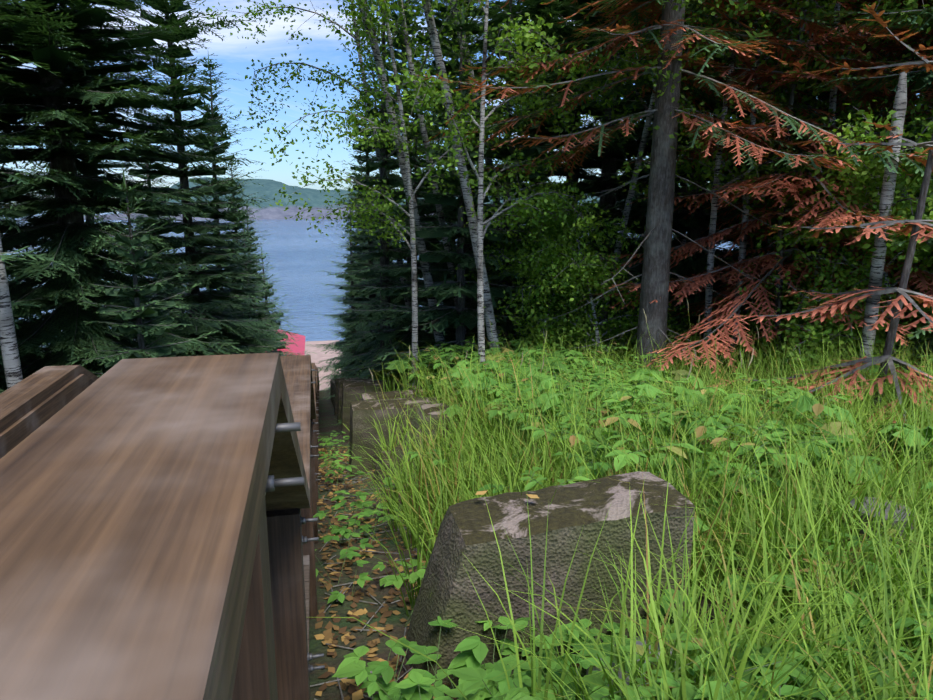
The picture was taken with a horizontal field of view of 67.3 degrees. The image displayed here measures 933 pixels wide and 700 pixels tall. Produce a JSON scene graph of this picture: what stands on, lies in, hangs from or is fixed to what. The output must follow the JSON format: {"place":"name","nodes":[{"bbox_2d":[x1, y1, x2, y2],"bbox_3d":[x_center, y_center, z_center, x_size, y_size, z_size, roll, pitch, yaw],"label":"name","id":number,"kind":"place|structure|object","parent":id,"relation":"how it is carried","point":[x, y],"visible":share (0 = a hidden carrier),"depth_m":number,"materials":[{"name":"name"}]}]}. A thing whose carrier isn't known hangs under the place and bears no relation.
{"place":"outdoors","nodes":[
{"label":"outdoors","id":0,"kind":"place"},
{"bbox_2d":[272,329,304,354],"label":"pump house","id":1,"kind":"structure","parent":0,"point":[300,348],"depth_m":59.13,"materials":[{"name":"pink"}]},
{"bbox_2d":[3,205,736,346],"bbox_3d":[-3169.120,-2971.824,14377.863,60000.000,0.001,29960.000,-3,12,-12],"label":"lake water","id":2,"kind":"structure","parent":0,"point":[296,251],"depth_m":349.28,"materials":[{"name":"blue liquid"}]},
{"bbox_2d":[18,177,724,220],"bbox_3d":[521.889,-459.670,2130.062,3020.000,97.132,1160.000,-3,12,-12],"label":"headland hill","id":3,"kind":"structure","parent":0,"point":[268,188],"depth_m":1477.27,"materials":[{"name":"green plant"}]},
{"bbox_2d":[0,0,918,203],"label":"sky","id":4,"kind":"structure","parent":0,"point":[234,54],"materials":[{"name":"blue"}]},
{"bbox_2d":[309,352,928,699],"bbox_3d":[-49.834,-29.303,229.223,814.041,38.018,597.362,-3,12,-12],"label":"ground","id":5,"kind":"structure","parent":0,"point":[327,422],"depth_m":4.01,"materials":[{"name":"soil"}]},
{"bbox_2d":[0,163,46,370],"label":"spruce","id":6,"kind":"object","parent":5,"relation":"on","point":[18,224],"depth_m":23.19,"materials":[{"name":"green plant"}]},
{"bbox_2d":[0,0,76,392],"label":"spruce","id":7,"kind":"object","parent":5,"relation":"on","point":[19,180],"visible":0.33,"depth_m":6.30,"materials":[{"name":"green plant"}]},
{"bbox_2d":[0,15,80,377],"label":"spruce","id":8,"kind":"object","parent":5,"relation":"on","point":[13,265],"visible":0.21,"depth_m":11.09,"materials":[{"name":"green plant"}]},
{"bbox_2d":[0,1,119,384],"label":"spruce","id":9,"kind":"object","parent":5,"relation":"on","point":[28,196],"visible":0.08,"depth_m":14.46,"materials":[{"name":"green plant"}]},
{"bbox_2d":[38,147,119,345],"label":"spruce","id":10,"kind":"object","parent":5,"relation":"on","point":[54,262],"depth_m":35.50,"materials":[{"name":"green plant"}]},
{"bbox_2d":[22,5,190,365],"bbox_3d":[-10.842,-4.121,20.888,7.625,15.260,6.969,6,12,26],"label":"spruce","id":11,"kind":"object","parent":5,"relation":"on","point":[107,221],"visible":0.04,"depth_m":20.56,"materials":[{"name":"green plant"}]},
{"bbox_2d":[63,162,216,377],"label":"spruce","id":12,"kind":"object","parent":5,"relation":"on","point":[137,311],"visible":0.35,"depth_m":10.05,"materials":[{"name":"green plant"}]},
{"bbox_2d":[0,0,298,391],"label":"spruce","id":13,"kind":"object","parent":5,"relation":"on","point":[83,97],"visible":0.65,"depth_m":12.63,"materials":[{"name":"green plant"}]},
{"bbox_2d":[107,91,191,356],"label":"spruce","id":14,"kind":"object","parent":5,"relation":"on","point":[160,199],"visible":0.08,"depth_m":30.19,"materials":[{"name":"green plant"}]},
{"bbox_2d":[124,167,186,327],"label":"spruce","id":15,"kind":"object","parent":5,"relation":"on","point":[140,217],"depth_m":38.02,"materials":[{"name":"green plant"}]},
{"bbox_2d":[0,352,324,699],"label":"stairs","id":16,"kind":"structure","parent":5,"relation":"on","point":[159,537],"depth_m":0.36,"materials":[{"name":"wood"},{"name":"steel"}]},
{"bbox_2d":[94,0,297,356],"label":"spruce","id":17,"kind":"object","parent":5,"relation":"on","point":[212,275],"visible":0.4,"depth_m":19.17,"materials":[{"name":"green plant"}]},
{"bbox_2d":[171,54,299,353],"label":"spruce","id":18,"kind":"object","parent":5,"relation":"on","point":[251,344],"visible":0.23,"depth_m":26.08,"materials":[{"name":"green plant"}]},
{"bbox_2d":[212,160,293,355],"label":"spruce","id":19,"kind":"object","parent":5,"relation":"on","point":[236,219],"visible":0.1,"depth_m":33.90,"materials":[{"name":"green plant"}]},
{"bbox_2d":[238,197,293,354],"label":"spruce","id":20,"kind":"object","parent":5,"relation":"on","point":[251,228],"visible":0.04,"depth_m":41.54,"materials":[{"name":"green plant"}]},
{"bbox_2d":[231,218,309,355],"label":"spruce","id":21,"kind":"object","parent":5,"relation":"on","point":[263,305],"visible":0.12,"depth_m":29.77,"materials":[{"name":"green plant"}]},
{"bbox_2d":[265,274,299,352],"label":"spruce","id":22,"kind":"object","parent":5,"relation":"on","point":[280,325],"visible":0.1,"depth_m":46.81,"materials":[{"name":"green plant"}]},
{"bbox_2d":[251,246,315,355],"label":"spruce","id":23,"kind":"object","parent":5,"relation":"on","point":[265,296],"visible":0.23,"depth_m":38.76,"materials":[{"name":"green plant"}]},
{"bbox_2d":[305,340,343,389],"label":"sandy beach","id":24,"kind":"structure","parent":5,"relation":"on","point":[318,356],"depth_m":68.72,"materials":[{"name":"beige sand"}]},
{"bbox_2d":[319,213,361,385],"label":"spruce","id":25,"kind":"object","parent":5,"relation":"on","point":[337,331],"visible":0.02,"depth_m":46.59,"materials":[{"name":"green plant"}]},
{"bbox_2d":[330,186,364,377],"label":"spruce","id":26,"kind":"object","parent":5,"relation":"on","point":[351,332],"visible":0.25,"depth_m":32.41,"materials":[{"name":"green plant"}]},
{"bbox_2d":[319,137,379,391],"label":"spruce","id":27,"kind":"object","parent":5,"relation":"on","point":[345,243],"visible":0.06,"depth_m":38.59,"materials":[{"name":"green plant"}]},
{"bbox_2d":[199,0,503,330],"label":"birch","id":28,"kind":"object","parent":5,"relation":"on","point":[360,49],"visible":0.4,"depth_m":15.73,"materials":[{"name":"green plant"}]},
{"bbox_2d":[334,377,370,414],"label":"stone block","id":29,"kind":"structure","parent":5,"relation":"on","point":[336,395],"depth_m":19.27,"materials":[{"name":"stone"}]},
{"bbox_2d":[325,222,379,394],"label":"spruce","id":30,"kind":"object","parent":5,"relation":"on","point":[360,307],"visible":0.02,"depth_m":35.28,"materials":[{"name":"green plant"}]},
{"bbox_2d":[337,378,371,422],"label":"stone block","id":31,"kind":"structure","parent":5,"relation":"on","point":[339,405],"depth_m":16.26,"materials":[{"name":"stone"}]},
{"bbox_2d":[307,73,421,381],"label":"spruce","id":32,"kind":"object","parent":5,"relation":"on","point":[351,277],"visible":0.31,"depth_m":25.18,"materials":[{"name":"green plant"}]},
{"bbox_2d":[341,380,399,434],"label":"stone block","id":33,"kind":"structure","parent":5,"relation":"on","point":[348,390],"depth_m":13.22,"materials":[{"name":"stone"}]},
{"bbox_2d":[333,101,423,352],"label":"spruce","id":34,"kind":"object","parent":5,"relation":"on","point":[397,202],"visible":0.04,"depth_m":30.86,"materials":[{"name":"green plant"}]},
{"bbox_2d":[328,2,430,377],"bbox_3d":[-1.960,-3.968,16.163,2.630,10.751,2.748,-2,13,-12],"label":"spruce","id":35,"kind":"object","parent":5,"relation":"on","point":[384,253],"visible":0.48,"depth_m":16.25,"materials":[{"name":"green plant"}]},
{"bbox_2d":[349,396,437,475],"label":"stone block","id":36,"kind":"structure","parent":5,"relation":"on","point":[361,411],"depth_m":8.12,"materials":[{"name":"rock"}]},
{"bbox_2d":[341,0,445,369],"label":"birch","id":37,"kind":"object","parent":5,"relation":"on","point":[420,242],"visible":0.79,"depth_m":11.74,"materials":[{"name":"grey plant"}]},
{"bbox_2d":[361,389,427,400],"bbox_3d":[-1.015,1.147,9.927,0.982,1.098,0.408,-3,12,-12],"label":"rock","id":38,"kind":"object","parent":5,"relation":"on","point":[370,396],"depth_m":9.73,"materials":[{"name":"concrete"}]},
{"bbox_2d":[249,0,540,388],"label":"birch","id":39,"kind":"object","parent":5,"relation":"on","point":[380,208],"visible":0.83,"depth_m":10.46,"materials":[{"name":"green plant"}]},
{"bbox_2d":[316,0,475,399],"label":"spruce","id":40,"kind":"object","parent":5,"relation":"on","point":[424,300],"visible":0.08,"depth_m":18.96,"materials":[{"name":"green plant"}]},
{"bbox_2d":[320,106,475,422],"bbox_3d":[-1.116,-1.797,13.849,3.924,6.555,3.102,5,11,20],"label":"spruce","id":41,"kind":"object","parent":5,"relation":"on","point":[425,334],"visible":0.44,"depth_m":13.67,"materials":[{"name":"green plant"}]},
{"bbox_2d":[324,0,491,336],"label":"birch","id":42,"kind":"object","parent":5,"relation":"on","point":[410,64],"visible":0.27,"depth_m":12.45,"materials":[{"name":"green plant"}]},
{"bbox_2d":[373,403,453,484],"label":"stone block","id":43,"kind":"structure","parent":5,"relation":"on","point":[430,409],"depth_m":7.24,"materials":[{"name":"stone"}]},
{"bbox_2d":[391,154,446,319],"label":"spruce","id":44,"kind":"object","parent":5,"relation":"on","point":[421,201],"depth_m":26.41,"materials":[{"name":"green plant"}]},
{"bbox_2d":[370,1,502,343],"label":"spruce","id":45,"kind":"object","parent":5,"relation":"on","point":[455,219],"visible":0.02,"depth_m":21.67,"materials":[{"name":"green plant"}]},
{"bbox_2d":[310,446,579,699],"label":"leaf litter","id":46,"kind":"object","parent":5,"relation":"on","point":[354,690],"visible":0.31,"depth_m":3.83,"materials":[{"name":"brown plant"}]},
{"bbox_2d":[0,72,906,388],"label":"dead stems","id":47,"kind":"object","parent":5,"relation":"on","point":[10,356],"visible":0.23,"depth_m":7.33,"materials":[{"name":"grey wood"}]},
{"bbox_2d":[356,0,555,379],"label":"spruce","id":48,"kind":"object","parent":5,"relation":"on","point":[494,20],"visible":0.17,"depth_m":14.35,"materials":[{"name":"green plant"}]},
{"bbox_2d":[413,0,499,348],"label":"birch","id":49,"kind":"object","parent":5,"relation":"on","point":[462,169],"visible":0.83,"depth_m":10.00,"materials":[{"name":"grey plant"}]},
{"bbox_2d":[372,4,557,381],"bbox_3d":[-0.023,-2.195,11.686,3.412,7.210,4.317,0,11,-4],"label":"spruce","id":50,"kind":"object","parent":5,"relation":"on","point":[461,288],"visible":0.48,"depth_m":11.56,"materials":[{"name":"green plant"}]},
{"bbox_2d":[432,0,522,335],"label":"birch","id":51,"kind":"object","parent":5,"relation":"on","point":[469,61],"visible":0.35,"depth_m":12.75,"materials":[{"name":"grey plant"}]},
{"bbox_2d":[394,0,594,386],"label":"spruce","id":52,"kind":"object","parent":5,"relation":"on","point":[528,151],"visible":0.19,"depth_m":12.24,"materials":[{"name":"green plant"}]},
{"bbox_2d":[384,0,636,360],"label":"spruce","id":53,"kind":"object","parent":5,"relation":"on","point":[558,173],"depth_m":15.65,"materials":[{"name":"green plant"}]},
{"bbox_2d":[490,5,594,255],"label":"spruce","id":54,"kind":"object","parent":5,"relation":"on","point":[548,175],"depth_m":20.90,"materials":[{"name":"green plant"}]},
{"bbox_2d":[403,471,694,684],"bbox_3d":[0.305,1.054,2.987,1.220,0.908,0.409,-3,12,-12],"label":"rock","id":55,"kind":"object","parent":5,"relation":"on","point":[447,591],"depth_m":2.79,"materials":[{"name":"stone"}]},
{"bbox_2d":[454,178,677,364],"bbox_3d":[1.519,-0.936,11.390,3.114,3.669,3.546,-4,12,-17],"label":"alder shrub","id":56,"kind":"object","parent":5,"relation":"on","point":[535,327],"visible":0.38,"depth_m":11.12,"materials":[{"name":"green plant"}]},
{"bbox_2d":[484,0,687,362],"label":"spruce","id":57,"kind":"object","parent":5,"relation":"on","point":[590,164],"visible":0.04,"depth_m":14.69,"materials":[{"name":"green plant"}]},
{"bbox_2d":[498,181,695,365],"bbox_3d":[2.043,-0.880,10.584,3.192,3.296,2.801,0,12,-2],"label":"alder shrub","id":58,"kind":"object","parent":5,"relation":"on","point":[580,264],"visible":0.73,"depth_m":10.25,"materials":[{"name":"green plant"}]},
{"bbox_2d":[463,2,734,333],"bbox_3d":[3.642,-4.708,11.011,5.503,11.623,6.779,5,13,24],"label":"birch","id":59,"kind":"object","parent":5,"relation":"on","point":[643,141],"visible":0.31,"depth_m":10.78,"materials":[{"name":"green plant"}]},
{"bbox_2d":[476,0,753,360],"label":"spruce","id":60,"kind":"object","parent":5,"relation":"on","point":[615,152],"visible":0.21,"depth_m":13.87,"materials":[{"name":"green plant"}]},
{"bbox_2d":[313,321,932,699],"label":"herb plants","id":61,"kind":"object","parent":5,"relation":"on","point":[465,667],"visible":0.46,"depth_m":3.76,"materials":[{"name":"green plant"}]},
{"bbox_2d":[578,56,673,301],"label":"spruce","id":62,"kind":"object","parent":5,"relation":"on","point":[617,175],"depth_m":26.37,"materials":[{"name":"green plant"}]},
{"bbox_2d":[586,636,704,685],"bbox_3d":[0.705,1.224,2.550,0.514,0.303,0.436,-3,12,-12],"label":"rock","id":63,"kind":"object","parent":5,"relation":"on","point":[620,672],"depth_m":2.52,"materials":[{"name":"grey stone"}]},
{"bbox_2d":[557,3,747,296],"bbox_3d":[5.557,-5.858,19.180,7.567,12.892,6.149,6,13,28],"label":"tree","id":64,"kind":"object","parent":5,"relation":"on","point":[621,146],"depth_m":18.77,"materials":[{"name":"green plant"}]},
{"bbox_2d":[583,4,742,267],"bbox_3d":[5.813,-7.301,20.297,6.829,16.576,7.254,2,12,10],"label":"spruce","id":65,"kind":"object","parent":5,"relation":"on","point":[620,145],"visible":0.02,"depth_m":20.42,"materials":[{"name":"green plant"}]},
{"bbox_2d":[416,0,932,370],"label":"dying spruce","id":66,"kind":"object","parent":5,"relation":"on","point":[656,273],"visible":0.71,"depth_m":8.78,"materials":[{"name":"brown plant"}]},
{"bbox_2d":[632,116,743,295],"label":"spruce","id":67,"kind":"object","parent":5,"relation":"on","point":[707,189],"depth_m":28.57,"materials":[{"name":"green plant"}]},
{"bbox_2d":[590,1,806,291],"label":"tree","id":68,"kind":"object","parent":5,"relation":"on","point":[683,238],"visible":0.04,"depth_m":14.43,"materials":[{"name":"green plant"}]},
{"bbox_2d":[556,0,846,358],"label":"spruce","id":69,"kind":"object","parent":5,"relation":"on","point":[692,225],"visible":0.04,"depth_m":12.56,"materials":[{"name":"green plant"}]},
{"bbox_2d":[628,3,857,331],"bbox_3d":[6.181,-6.884,14.679,6.693,15.303,6.287,-11,16,-42],"label":"spruce","id":70,"kind":"object","parent":5,"relation":"on","point":[675,241],"depth_m":15.37,"materials":[{"name":"green plant"}]},
{"bbox_2d":[576,0,932,378],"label":"conifer tree","id":71,"kind":"object","parent":5,"relation":"on","point":[780,266],"visible":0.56,"depth_m":8.97,"materials":[{"name":"brown plant"}]},
{"bbox_2d":[709,1,819,285],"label":"spruce","id":72,"kind":"object","parent":5,"relation":"on","point":[737,245],"depth_m":21.30,"materials":[{"name":"green plant"}]},
{"bbox_2d":[659,0,924,337],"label":"birch","id":73,"kind":"object","parent":5,"relation":"on","point":[819,1],"visible":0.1,"depth_m":10.14,"materials":[{"name":"green plant"}]},
{"bbox_2d":[675,96,931,350],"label":"alder shrub","id":74,"kind":"object","parent":5,"relation":"on","point":[803,285],"visible":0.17,"depth_m":10.19,"materials":[{"name":"green plant"}]},
{"bbox_2d":[687,0,929,349],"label":"spruce","id":75,"kind":"object","parent":5,"relation":"on","point":[827,109],"depth_m":12.66,"materials":[{"name":"green plant"}]},
{"bbox_2d":[706,3,932,460],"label":"dead conifer tree","id":76,"kind":"object","parent":5,"relation":"on","point":[916,226],"visible":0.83,"depth_m":5.58,"materials":[{"name":"orange plant"}]},
{"bbox_2d":[715,0,932,350],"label":"tree","id":77,"kind":"object","parent":5,"relation":"on","point":[813,190],"visible":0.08,"depth_m":9.10,"materials":[{"name":"orange plant"}]},
{"bbox_2d":[715,0,932,327],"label":"tree","id":78,"kind":"object","parent":5,"relation":"on","point":[888,105],"visible":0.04,"depth_m":10.15,"materials":[{"name":"plant"}]},
{"bbox_2d":[737,6,932,373],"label":"spruce","id":79,"kind":"object","parent":5,"relation":"on","point":[924,80],"visible":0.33,"depth_m":7.90,"materials":[{"name":"green plant"}]},
{"bbox_2d":[738,100,932,384],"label":"alder shrub","id":80,"kind":"object","parent":5,"relation":"on","point":[875,169],"visible":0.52,"depth_m":8.01,"materials":[{"name":"green plant"}]},
{"bbox_2d":[803,89,932,363],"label":"alder shrub","id":81,"kind":"object","parent":5,"relation":"on","point":[917,120],"visible":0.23,"depth_m":8.04,"materials":[{"name":"green plant"}]},
{"bbox_2d":[817,12,930,171],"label":"spruce","id":82,"kind":"object","parent":5,"relation":"on","point":[890,71],"depth_m":15.19,"materials":[{"name":"green plant"}]},
{"bbox_2d":[830,30,931,302],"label":"spruce","id":83,"kind":"object","parent":5,"relation":"on","point":[878,103],"visible":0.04,"depth_m":11.14,"materials":[{"name":"green plant"}]},
{"bbox_2d":[311,295,932,699],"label":"grass field","id":84,"kind":"structure","parent":0,"point":[765,547],"depth_m":3.21,"materials":[{"name":"green plant"}]},
{"bbox_2d":[373,0,609,363],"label":"birch","id":85,"kind":"object","parent":84,"relation":"on","point":[480,172],"visible":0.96,"depth_m":8.78,"materials":[{"name":"green plant"}]},
{"bbox_2d":[611,0,850,359],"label":"birch","id":86,"kind":"object","parent":84,"relation":"on","point":[707,167],"visible":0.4,"depth_m":9.33,"materials":[{"name":"green plant"}]},
{"bbox_2d":[569,0,916,354],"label":"birch","id":87,"kind":"object","parent":84,"relation":"on","point":[763,18],"visible":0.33,"depth_m":9.21,"materials":[{"name":"green plant"}]},
{"bbox_2d":[714,0,911,352],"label":"birch","id":88,"kind":"object","parent":84,"relation":"on","point":[785,90],"depth_m":11.27,"materials":[{"name":"green plant"}]},
{"bbox_2d":[718,0,932,354],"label":"birch","id":89,"kind":"object","parent":84,"relation":"on","point":[887,4],"visible":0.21,"depth_m":9.36,"materials":[{"name":"green plant"}]},
{"bbox_2d":[753,0,932,260],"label":"birch","id":90,"kind":"object","parent":84,"relation":"on","point":[852,105],"visible":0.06,"depth_m":10.25,"materials":[{"name":"green plant"}]},
{"bbox_2d":[843,497,913,557],"bbox_3d":[1.941,1.046,3.355,0.332,0.624,0.340,-3,12,-12],"label":"rock","id":91,"kind":"object","parent":84,"relation":"on","point":[896,520],"visible":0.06,"depth_m":3.24,"materials":[{"name":"grey stone"}]},
{"bbox_2d":[846,0,932,93],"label":"birch","id":92,"kind":"object","parent":84,"relation":"on","point":[928,42],"visible":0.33,"depth_m":8.34,"materials":[{"name":"green plant"}]}
]}

